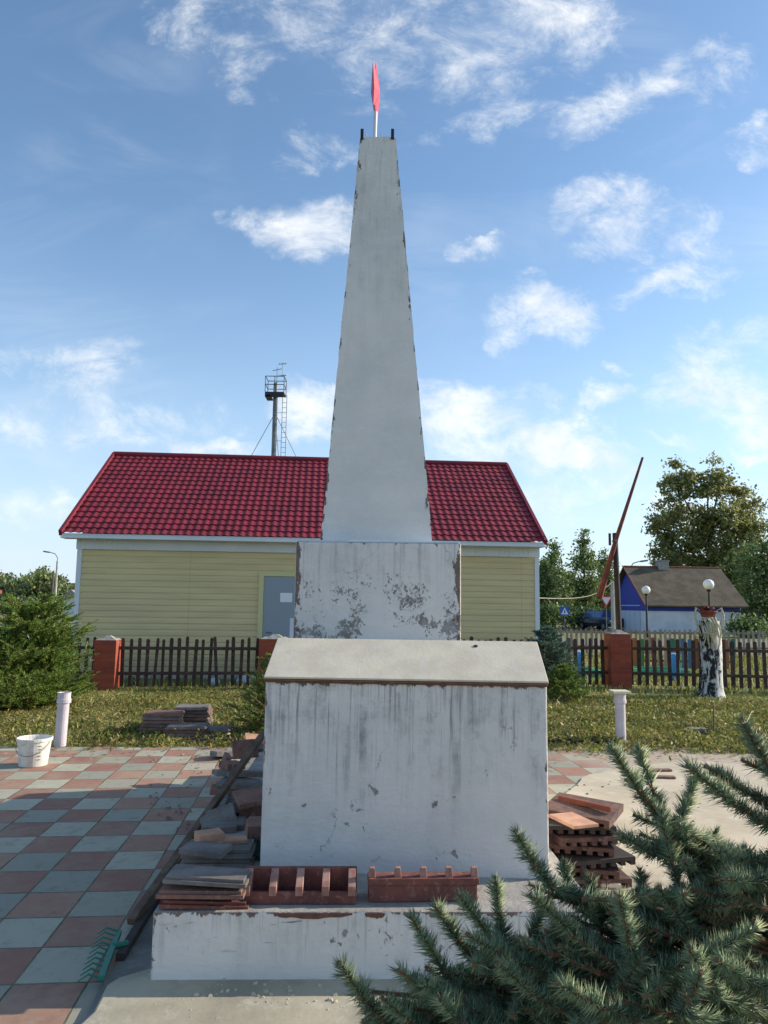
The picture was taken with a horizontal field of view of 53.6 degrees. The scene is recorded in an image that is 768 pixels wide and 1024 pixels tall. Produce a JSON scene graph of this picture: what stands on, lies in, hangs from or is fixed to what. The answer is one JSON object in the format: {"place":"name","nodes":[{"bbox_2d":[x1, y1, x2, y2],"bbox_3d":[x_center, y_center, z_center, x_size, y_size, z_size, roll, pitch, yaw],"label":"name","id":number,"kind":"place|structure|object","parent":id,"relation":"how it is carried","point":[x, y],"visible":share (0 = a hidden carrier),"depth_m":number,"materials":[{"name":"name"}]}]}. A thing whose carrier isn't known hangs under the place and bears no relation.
{"place":"outdoors","nodes":[
{"label":"outdoors","id":0,"kind":"place"},
{"bbox_2d":[61,590,74,614],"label":"shed","id":1,"kind":"structure","parent":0,"point":[71,593],"depth_m":94.14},
{"bbox_2d":[180,856,256,867],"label":"paving slab","id":2,"kind":"object","parent":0,"point":[237,863],"depth_m":3.73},
{"bbox_2d":[180,839,256,858],"bbox_3d":[-0.827,1.695,3.829,0.348,0.040,0.200,1,-7,-2],"label":"paving slab","id":3,"kind":"object","parent":2,"relation":"on","point":[243,851],"depth_m":3.75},
{"bbox_2d":[179,841,232,858],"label":"paving slab","id":4,"kind":"object","parent":3,"relation":"on","point":[214,850],"depth_m":3.67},
{"bbox_2d":[194,828,224,841],"bbox_3d":[-0.885,1.648,3.850,0.130,0.055,0.100,5,-8,-28],"label":"brick","id":5,"kind":"object","parent":3,"relation":"on","point":[214,834],"visible":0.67,"depth_m":3.82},
{"bbox_2d":[217,835,247,843],"bbox_3d":[-0.773,1.670,3.869,0.150,0.018,0.080,3,-7,-14],"label":"brick","id":6,"kind":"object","parent":3,"relation":"on","point":[236,839],"depth_m":3.85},
{"bbox_2d":[81,968,412,1023],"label":"concrete path","id":7,"kind":"structure","parent":0,"point":[130,999],"depth_m":2.99,"materials":[{"name":"concrete"}]},
{"bbox_2d":[154,978,402,1018],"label":"plaster chips","id":8,"kind":"object","parent":7,"relation":"on","point":[271,993],"visible":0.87,"depth_m":3.05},
{"bbox_2d":[79,758,613,1023],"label":"footing path","id":9,"kind":"structure","parent":0,"point":[138,958],"depth_m":3.37,"materials":[{"name":"concrete"}]},
{"bbox_2d":[115,859,181,961],"bbox_3d":[-1.259,2.141,4.694,0.042,0.040,2.670,1,-7,-4],"label":"timber lath","id":10,"kind":"object","parent":9,"relation":"on","point":[132,936],"visible":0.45,"depth_m":3.61,"materials":[{"name":"brown wood"}]},
{"bbox_2d":[151,61,599,979],"bbox_3d":[-0.054,-0.532,5.564,2.056,5.620,4.163,1,-7,0],"label":"monument","id":11,"kind":"object","parent":9,"relation":"on","point":[405,727],"visible":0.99,"depth_m":3.77,"materials":[{"name":"paint"}]},
{"bbox_2d":[159,899,248,909],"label":"paving slab","id":12,"kind":"object","parent":11,"relation":"on","point":[208,904],"depth_m":3.23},
{"bbox_2d":[156,884,245,899],"bbox_3d":[-0.779,1.628,3.287,0.369,0.030,0.170,1,-7,-1],"label":"paving slab","id":13,"kind":"object","parent":12,"relation":"on","point":[171,891],"depth_m":3.22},
{"bbox_2d":[162,864,251,888],"bbox_3d":[-0.761,1.579,3.302,0.355,0.030,0.170,3,-7,1],"label":"paving slab","id":14,"kind":"object","parent":13,"relation":"on","point":[209,876],"depth_m":3.25,"materials":[{"name":"concrete"}]},
{"bbox_2d":[210,784,235,794],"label":"paving slab","id":15,"kind":"object","parent":11,"relation":"on","point":[214,789],"depth_m":5.17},
{"bbox_2d":[216,777,262,789],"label":"paving slab","id":16,"kind":"object","parent":15,"relation":"on","point":[242,783],"depth_m":5.20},
{"bbox_2d":[212,769,262,777],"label":"paving slab","id":17,"kind":"object","parent":16,"relation":"on","point":[243,773],"depth_m":5.34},
{"bbox_2d":[218,760,244,769],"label":"paving slab","id":18,"kind":"object","parent":17,"relation":"on","point":[229,764],"depth_m":5.36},
{"bbox_2d":[201,816,245,832],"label":"paving slab","id":19,"kind":"object","parent":11,"relation":"on","point":[230,827],"depth_m":4.35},
{"bbox_2d":[199,803,237,825],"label":"paving slab","id":20,"kind":"object","parent":19,"relation":"on","point":[225,813],"depth_m":4.45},
{"bbox_2d":[225,794,238,815],"bbox_3d":[-0.912,1.825,4.726,0.130,0.090,0.220,1,-7,-6],"label":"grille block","id":21,"kind":"object","parent":11,"relation":"on","point":[230,799],"depth_m":4.63,"materials":[{"name":"grey concrete"}]},
{"bbox_2d":[232,739,258,758],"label":"paving slab","id":22,"kind":"object","parent":11,"relation":"on","point":[240,748],"depth_m":6.41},
{"bbox_2d":[239,806,261,818],"bbox_3d":[-0.799,1.817,4.686,0.137,0.100,0.206,0,-7,7],"label":"brick","id":23,"kind":"object","parent":11,"relation":"on","point":[252,811],"visible":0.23,"depth_m":4.59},
{"bbox_2d":[232,785,262,810],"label":"paving slab","id":24,"kind":"object","parent":23,"relation":"on","point":[246,798],"depth_m":4.61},
{"bbox_2d":[245,816,261,838],"bbox_3d":[-0.704,1.757,4.192,0.116,0.100,0.207,3,-7,-14],"label":"brick","id":25,"kind":"object","parent":11,"relation":"on","point":[253,824],"visible":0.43,"depth_m":4.10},
{"bbox_2d":[247,834,260,859],"bbox_3d":[-0.680,1.722,3.933,0.123,0.103,0.182,1,-7,0],"label":"rag","id":26,"kind":"object","parent":11,"relation":"on","point":[258,848],"visible":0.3,"depth_m":3.89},
{"bbox_2d":[244,866,356,903],"bbox_3d":[-0.370,1.647,3.357,0.500,0.118,0.133,1,-7,-2],"label":"drain tray","id":27,"kind":"object","parent":11,"relation":"on","point":[302,885],"visible":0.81,"depth_m":3.37,"materials":[{"name":"concrete"}]},
{"bbox_2d":[367,866,478,901],"bbox_3d":[0.172,1.649,3.395,0.491,0.137,0.120,1,-7,-3],"label":"drain tray","id":28,"kind":"object","parent":11,"relation":"on","point":[398,885],"visible":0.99,"depth_m":3.34,"materials":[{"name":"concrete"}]},
{"bbox_2d":[0,745,760,1023],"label":"paving","id":29,"kind":"structure","parent":0,"point":[88,846],"depth_m":5.04,"materials":[{"name":"tile"}]},
{"bbox_2d":[15,734,53,767],"bbox_3d":[-3.428,2.339,7.441,0.336,0.263,0.337,1,-7,0],"label":"bucket","id":30,"kind":"object","parent":29,"relation":"on","point":[33,750],"visible":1,"depth_m":7.33,"materials":[{"name":"plastic"}]},
{"bbox_2d":[78,927,128,981],"bbox_3d":[-1.228,1.955,3.365,0.166,0.057,0.476,2,-7,-10],"label":"rake","id":31,"kind":"object","parent":29,"relation":"on","point":[115,944],"visible":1,"depth_m":3.35,"materials":[{"name":"teal plastic"}]},
{"bbox_2d":[127,731,263,924],"bbox_3d":[-1.061,1.817,4.659,0.045,0.037,1.952,-1,11,11],"label":"batten","id":32,"kind":"object","parent":29,"relation":"on","point":[144,902],"visible":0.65,"depth_m":4.36,"materials":[{"name":"brown wood"}]},
{"bbox_2d":[210,750,232,756],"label":"paving slab","id":33,"kind":"object","parent":29,"relation":"on","point":[218,753],"depth_m":7.82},
{"bbox_2d":[4,742,747,776],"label":"straw litter","id":34,"kind":"object","parent":29,"relation":"on","point":[227,748],"visible":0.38,"depth_m":8.29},
{"bbox_2d":[149,747,700,877],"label":"gravel crumbs","id":35,"kind":"object","parent":29,"relation":"on","point":[167,817],"visible":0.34,"depth_m":6.21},
{"bbox_2d":[331,710,767,1023],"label":"spruce","id":36,"kind":"object","parent":29,"relation":"on","point":[710,921],"visible":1,"depth_m":0.97,"materials":[{"name":"plant"}]},
{"bbox_2d":[0,611,767,754],"bbox_3d":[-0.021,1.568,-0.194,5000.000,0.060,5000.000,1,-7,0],"label":"ground","id":37,"kind":"structure","parent":0,"point":[563,637],"depth_m":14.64,"materials":[{"name":"plant"}]},
{"bbox_2d":[8,594,62,607],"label":"bush","id":38,"kind":"object","parent":37,"relation":"on","point":[38,599],"visible":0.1,"depth_m":108.68,"materials":[{"name":"green plant"}]},
{"bbox_2d":[0,623,81,707],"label":"spruce","id":39,"kind":"object","parent":37,"relation":"on","point":[4,696],"visible":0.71,"depth_m":10.66,"materials":[{"name":"plant"}]},
{"bbox_2d":[0,591,99,709],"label":"spruce","id":40,"kind":"object","parent":37,"relation":"on","point":[26,617],"visible":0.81,"depth_m":11.17,"materials":[{"name":"plant"}]},
{"bbox_2d":[43,551,57,616],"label":"street lamp","id":41,"kind":"object","parent":37,"relation":"on","point":[56,578],"visible":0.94,"depth_m":74.67,"materials":[{"name":"metal"}]},
{"bbox_2d":[54,691,71,746],"bbox_3d":[-3.583,2.310,8.479,0.154,0.586,0.154,1,-7,0],"label":"bollard","id":42,"kind":"object","parent":37,"relation":"on","point":[63,701],"visible":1,"depth_m":8.43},
{"bbox_2d":[39,637,96,684],"bbox_3d":[-6.921,2.734,13.947,3.215,0.898,0.077,1,-7,-5],"label":"picket fence","id":43,"kind":"object","parent":37,"relation":"on","point":[83,647],"visible":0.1,"depth_m":14.08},
{"bbox_2d":[92,635,120,690],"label":"brick pillar","id":44,"kind":"structure","parent":37,"relation":"on","point":[106,661],"depth_m":13.89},
{"bbox_2d":[165,731,205,736],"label":"paving slab","id":45,"kind":"object","parent":37,"relation":"on","point":[184,735],"depth_m":9.01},
{"bbox_2d":[163,729,203,732],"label":"paving slab","id":46,"kind":"object","parent":45,"relation":"on","point":[182,731],"depth_m":9.02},
{"bbox_2d":[165,723,209,729],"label":"paving slab","id":47,"kind":"object","parent":46,"relation":"on","point":[191,726],"depth_m":9.03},
{"bbox_2d":[117,636,258,685],"bbox_3d":[-3.647,2.810,14.307,2.591,0.921,0.077,2,-7,-9],"label":"picket fence","id":48,"kind":"object","parent":37,"relation":"on","point":[179,648],"visible":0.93,"depth_m":14.30,"materials":[{"name":"wood"}]},
{"bbox_2d":[177,733,244,743],"bbox_3d":[-1.939,2.656,8.893,0.912,0.072,0.505,2,-7,-8],"label":"brushwood","id":49,"kind":"object","parent":37,"relation":"on","point":[203,738],"visible":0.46,"depth_m":8.78,"materials":[{"name":"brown wood"}]},
{"bbox_2d":[220,652,271,729],"bbox_3d":[-1.405,2.268,9.566,1.174,1.011,1.177,-5,-9,41],"label":"spruce","id":50,"kind":"object","parent":37,"relation":"on","point":[258,696],"visible":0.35,"depth_m":9.47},
{"bbox_2d":[258,634,286,687],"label":"brick pillar","id":51,"kind":"structure","parent":37,"relation":"on","point":[267,644],"depth_m":14.27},
{"bbox_2d":[252,362,295,455],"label":"mast","id":52,"kind":"object","parent":37,"relation":"on","point":[275,394],"visible":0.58,"depth_m":44.84,"materials":[{"name":"black metal"}]},
{"bbox_2d":[58,451,547,678],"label":"house","id":53,"kind":"structure","parent":37,"relation":"on","point":[191,546],"depth_m":16.85,"materials":[{"name":"yellow"}]},
{"bbox_2d":[262,576,294,637],"bbox_3d":[-2.151,2.449,16.488,0.950,2.091,0.091,1,-7,-4],"label":"door","id":54,"kind":"structure","parent":53,"relation":"in","point":[279,592],"depth_m":16.55,"materials":[{"name":"grey"}]},
{"bbox_2d":[0,565,741,615],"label":"wood","id":55,"kind":"object","parent":37,"relation":"on","point":[37,581],"visible":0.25,"depth_m":191.62,"materials":[{"name":"green plant"}]},
{"bbox_2d":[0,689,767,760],"bbox_3d":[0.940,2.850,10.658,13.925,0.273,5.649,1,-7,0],"label":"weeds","id":56,"kind":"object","parent":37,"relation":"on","point":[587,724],"visible":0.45,"depth_m":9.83,"materials":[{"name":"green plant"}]},
{"bbox_2d":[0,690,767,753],"bbox_3d":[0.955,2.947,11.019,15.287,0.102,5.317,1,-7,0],"label":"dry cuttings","id":57,"kind":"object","parent":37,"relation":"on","point":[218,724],"visible":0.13,"depth_m":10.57,"materials":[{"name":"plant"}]},
{"bbox_2d":[71,652,767,695],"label":"grass","id":58,"kind":"structure","parent":37,"relation":"on","point":[642,687],"depth_m":15.51,"materials":[{"name":"plant"}]},
{"bbox_2d":[293,635,607,684],"bbox_3d":[1.374,2.951,15.076,6.524,0.960,0.077,2,-7,-10],"label":"picket fence","id":59,"kind":"object","parent":37,"relation":"on","point":[590,648],"visible":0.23,"depth_m":15.57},
{"bbox_2d":[524,625,586,695],"bbox_3d":[2.910,2.703,13.815,1.622,1.302,1.582,1,-7,0],"label":"spruce","id":60,"kind":"object","parent":37,"relation":"on","point":[553,654],"visible":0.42,"depth_m":13.69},
{"bbox_2d":[539,558,574,623],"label":"leafy tree","id":61,"kind":"object","parent":37,"relation":"on","point":[549,586],"visible":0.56,"depth_m":65.20,"materials":[{"name":"green plant"}]},
{"bbox_2d":[540,599,577,628],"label":"bush","id":62,"kind":"object","parent":37,"relation":"on","point":[547,612],"visible":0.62,"depth_m":57.08,"materials":[{"name":"green plant"}]},
{"bbox_2d":[539,537,583,624],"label":"leafy tree","id":63,"kind":"object","parent":37,"relation":"on","point":[554,557],"visible":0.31,"depth_m":71.41,"materials":[{"name":"green plant"}]},
{"bbox_2d":[560,606,568,630],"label":"road sign","id":64,"kind":"object","parent":37,"relation":"on","point":[564,611],"visible":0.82,"depth_m":51.51,"materials":[{"name":"blue"}]},
{"bbox_2d":[546,663,594,697],"bbox_3d":[3.079,2.943,13.169,1.155,0.672,1.276,1,-7,0],"label":"shrub","id":65,"kind":"object","parent":37,"relation":"on","point":[557,687],"visible":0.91,"depth_m":13.02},
{"bbox_2d":[564,572,591,623],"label":"leafy tree","id":66,"kind":"object","parent":37,"relation":"on","point":[569,577],"visible":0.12,"depth_m":77.15,"materials":[{"name":"green plant"}]},
{"bbox_2d":[547,735,616,744],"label":"curb","id":67,"kind":"structure","parent":37,"relation":"on","point":[570,740],"depth_m":8.98,"materials":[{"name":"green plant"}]},
{"bbox_2d":[555,601,608,629],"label":"bush","id":68,"kind":"object","parent":37,"relation":"on","point":[581,611],"visible":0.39,"depth_m":59.11,"materials":[{"name":"green plant"}]},
{"bbox_2d":[563,528,610,609],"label":"leafy tree","id":69,"kind":"object","parent":37,"relation":"on","point":[582,587],"visible":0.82,"depth_m":75.38,"materials":[{"name":"green plant"}]},
{"bbox_2d":[577,610,623,630],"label":"parked car","id":70,"kind":"object","parent":37,"relation":"on","point":[597,618],"visible":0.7,"depth_m":57.12,"materials":[{"name":"blue paint"}]},
{"bbox_2d":[588,547,622,609],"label":"leafy tree","id":71,"kind":"object","parent":37,"relation":"on","point":[603,554],"visible":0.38,"depth_m":81.15,"materials":[{"name":"green plant"}]},
{"bbox_2d":[601,596,610,629],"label":"road sign","id":72,"kind":"object","parent":37,"relation":"on","point":[606,600],"visible":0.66,"depth_m":49.62,"materials":[{"name":"white metal"}]},
{"bbox_2d":[611,581,615,630],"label":"utility pole","id":73,"kind":"object","parent":37,"relation":"on","point":[613,623],"visible":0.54,"depth_m":45.56,"materials":[{"name":"concrete"}]},
{"bbox_2d":[604,630,631,688],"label":"brick pillar","id":74,"kind":"structure","parent":37,"relation":"on","point":[617,658],"depth_m":15.43,"materials":[{"name":"brick"}]},
{"bbox_2d":[609,689,630,741],"bbox_3d":[2.819,2.446,9.066,0.208,0.623,0.208,1,-7,0],"label":"bollard","id":75,"kind":"object","parent":37,"relation":"on","point":[619,700],"visible":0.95,"depth_m":9.02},
{"bbox_2d":[596,457,643,630],"bbox_3d":[5.439,1.274,17.484,1.132,5.108,0.300,-4,-8,31],"label":"well sweep","id":76,"kind":"object","parent":37,"relation":"on","point":[613,556],"visible":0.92,"depth_m":17.53,"materials":[{"name":"brown wood"}]},
{"bbox_2d":[642,586,649,637],"bbox_3d":[9.424,3.874,27.246,0.298,2.445,0.298,1,-7,0],"label":"globe lamp","id":77,"kind":"object","parent":37,"relation":"on","point":[645,590],"visible":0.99,"depth_m":27.26,"materials":[{"name":"glass"}]},
{"bbox_2d":[633,666,689,676],"bbox_3d":[6.759,3.945,18.794,1.204,0.160,1.050,1,-7,0],"label":"sandpit edge","id":78,"kind":"object","parent":37,"relation":"on","point":[665,669],"visible":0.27,"depth_m":18.62,"materials":[{"name":"green paint"}]},
{"bbox_2d":[556,628,767,654],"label":"picket fence","id":79,"kind":"object","parent":37,"relation":"on","point":[674,632],"visible":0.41,"depth_m":26.63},
{"bbox_2d":[671,653,675,680],"bbox_3d":[6.610,3.527,17.309,0.250,0.620,0.250,1,-7,0],"label":"barrel","id":80,"kind":"object","parent":37,"relation":"on","point":[673,660],"visible":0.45,"depth_m":17.21,"materials":[{"name":"blue paint"}]},
{"bbox_2d":[632,637,735,668],"bbox_3d":[7.956,3.742,20.188,2.737,0.817,0.077,1,-7,0],"label":"playground fence","id":81,"kind":"object","parent":37,"relation":"on","point":[672,642],"visible":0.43,"depth_m":20.16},
{"bbox_2d":[608,560,761,633],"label":"cottage","id":82,"kind":"structure","parent":37,"relation":"on","point":[676,595],"depth_m":52.88,"materials":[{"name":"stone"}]},
{"bbox_2d":[621,605,640,630],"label":"garage door","id":83,"kind":"structure","parent":82,"relation":"in","point":[632,620],"depth_m":54.20,"materials":[{"name":"blue"}]},
{"bbox_2d":[685,727,707,734],"bbox_3d":[4.009,2.819,9.739,0.240,0.100,0.140,1,-7,-6],"label":"brick","id":84,"kind":"object","parent":37,"relation":"on","point":[701,730],"visible":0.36,"depth_m":9.68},
{"bbox_2d":[631,639,767,688],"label":"picket fence","id":85,"kind":"object","parent":37,"relation":"on","point":[694,674],"visible":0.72,"depth_m":15.42,"materials":[{"name":"wood"}]},
{"bbox_2d":[641,450,767,593],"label":"birch tree","id":86,"kind":"object","parent":37,"relation":"on","point":[739,523],"visible":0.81,"depth_m":65.53,"materials":[{"name":"green plant"}]},
{"bbox_2d":[703,579,713,610],"bbox_3d":[9.559,3.230,22.288,0.308,2.509,0.308,1,-7,0],"label":"globe lamp","id":87,"kind":"object","parent":37,"relation":"on","point":[708,585],"visible":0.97,"depth_m":22.33,"materials":[{"name":"glass"}]},
{"bbox_2d":[695,621,725,697],"bbox_3d":[6.059,2.731,14.113,0.574,1.401,0.552,1,-7,0],"label":"tree stump","id":88,"kind":"object","parent":37,"relation":"on","point":[710,672],"visible":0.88,"depth_m":13.97,"materials":[{"name":"white wood"}]},
{"bbox_2d":[695,617,720,647],"bbox_3d":[5.989,2.221,14.041,0.439,0.566,0.188,-1,-7,14],"label":"rope hank","id":89,"kind":"object","parent":88,"relation":"hanging from","point":[713,624],"visible":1,"depth_m":13.97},
{"bbox_2d":[694,606,724,635],"bbox_3d":[6.068,2.033,14.167,0.433,0.570,0.410,-6,-10,43],"label":"flower pot","id":90,"kind":"object","parent":88,"relation":"on","point":[706,613],"visible":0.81,"depth_m":14.15,"materials":[{"name":"ceramic"}]},
{"bbox_2d":[718,612,767,638],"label":"bush","id":91,"kind":"object","parent":37,"relation":"on","point":[754,624],"visible":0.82,"depth_m":45.01,"materials":[{"name":"green plant"}]},
{"bbox_2d":[718,530,767,621],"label":"leafy tree","id":92,"kind":"object","parent":37,"relation":"on","point":[756,575],"visible":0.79,"depth_m":59.46,"materials":[{"name":"green plant"}]},
{"bbox_2d":[0,0,767,582],"label":"sky","id":93,"kind":"structure","parent":0,"point":[584,183],"materials":[{"name":"blue"}]},
{"bbox_2d":[558,639,767,644],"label":"road","id":94,"kind":"structure","parent":0,"point":[751,643],"depth_m":38.36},
{"bbox_2d":[566,761,767,894],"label":"cement path","id":95,"kind":"structure","parent":0,"point":[733,827],"depth_m":6.13,"materials":[{"name":"concrete"}]},
{"bbox_2d":[573,868,631,887],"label":"cast slab","id":96,"kind":"object","parent":95,"relation":"on","point":[625,879],"depth_m":4.31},
{"bbox_2d":[571,864,619,879],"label":"cast slab","id":97,"kind":"object","parent":96,"relation":"on","point":[607,870],"depth_m":4.33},
{"bbox_2d":[550,844,635,869],"bbox_3d":[1.201,2.017,4.494,0.400,0.045,0.400,1,-8,-13],"label":"cast slab","id":98,"kind":"object","parent":97,"relation":"on","point":[621,857],"depth_m":4.33,"materials":[{"name":"brown concrete"}]},
{"bbox_2d":[549,837,614,856],"bbox_3d":[1.133,1.961,4.551,0.400,0.045,0.400,2,-6,5],"label":"cast slab","id":99,"kind":"object","parent":98,"relation":"on","point":[599,849],"depth_m":4.36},
{"bbox_2d":[549,830,624,846],"bbox_3d":[1.173,1.899,4.519,0.400,0.045,0.400,1,-7,-8],"label":"cast slab","id":100,"kind":"object","parent":99,"relation":"on","point":[564,838],"depth_m":4.34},
{"bbox_2d":[548,816,616,834],"bbox_3d":[1.124,1.847,4.545,0.400,0.045,0.400,2,-8,-3],"label":"cast slab","id":101,"kind":"object","parent":100,"relation":"on","point":[557,827],"depth_m":4.35,"materials":[{"name":"brown concrete"}]},
{"bbox_2d":[548,792,623,828],"bbox_3d":[1.195,1.791,4.571,0.400,0.045,0.400,0,-5,29],"label":"cast slab","id":102,"kind":"object","parent":101,"relation":"on","point":[599,817],"depth_m":4.50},
{"bbox_2d":[548,812,598,828],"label":"cast slab","id":103,"kind":"object","parent":102,"relation":"on","point":[572,820],"depth_m":4.20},
{"bbox_2d":[558,795,612,811],"bbox_3d":[1.206,1.749,4.561,0.035,0.030,0.360,7,-10,-43],"label":"batten","id":104,"kind":"object","parent":102,"relation":"on","point":[590,804],"visible":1,"depth_m":4.54,"materials":[{"name":"red wood"}]},
{"label":"paving slab","id":105,"kind":"object","parent":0,"visible":0},
{"bbox_2d":[138,727,165,730],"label":"paving slab","id":106,"kind":"object","parent":105,"relation":"on","point":[152,728],"depth_m":9.19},
{"bbox_2d":[141,721,183,726],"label":"paving slab","id":107,"kind":"object","parent":106,"relation":"on","point":[154,725],"depth_m":9.21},
{"bbox_2d":[141,717,183,723],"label":"paving slab","id":108,"kind":"object","parent":107,"relation":"on","point":[162,721],"depth_m":9.21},
{"bbox_2d":[141,714,183,719],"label":"paving slab","id":109,"kind":"object","parent":108,"relation":"on","point":[162,718],"depth_m":9.23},
{"bbox_2d":[142,710,184,716],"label":"paving slab","id":110,"kind":"object","parent":109,"relation":"on","point":[164,713],"depth_m":9.26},
{"label":"paving slab","id":111,"kind":"object","parent":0,"visible":0},
{"bbox_2d":[184,718,213,723],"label":"paving slab","id":112,"kind":"object","parent":111,"relation":"on","point":[209,721],"depth_m":9.68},
{"bbox_2d":[183,715,212,720],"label":"paving slab","id":113,"kind":"object","parent":112,"relation":"on","point":[197,718],"depth_m":9.67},
{"bbox_2d":[183,711,212,716],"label":"paving slab","id":114,"kind":"object","parent":113,"relation":"on","point":[199,715],"depth_m":9.70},
{"bbox_2d":[184,707,212,713],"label":"paving slab","id":115,"kind":"object","parent":114,"relation":"on","point":[198,711],"depth_m":9.70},
{"bbox_2d":[174,704,210,709],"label":"paving slab","id":116,"kind":"object","parent":115,"relation":"on","point":[193,707],"depth_m":9.73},
{"label":"paving slab","id":117,"kind":"object","parent":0,"visible":0},
{"bbox_2d":[204,725,234,731],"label":"paving slab","id":118,"kind":"object","parent":117,"relation":"on","point":[210,728],"depth_m":9.24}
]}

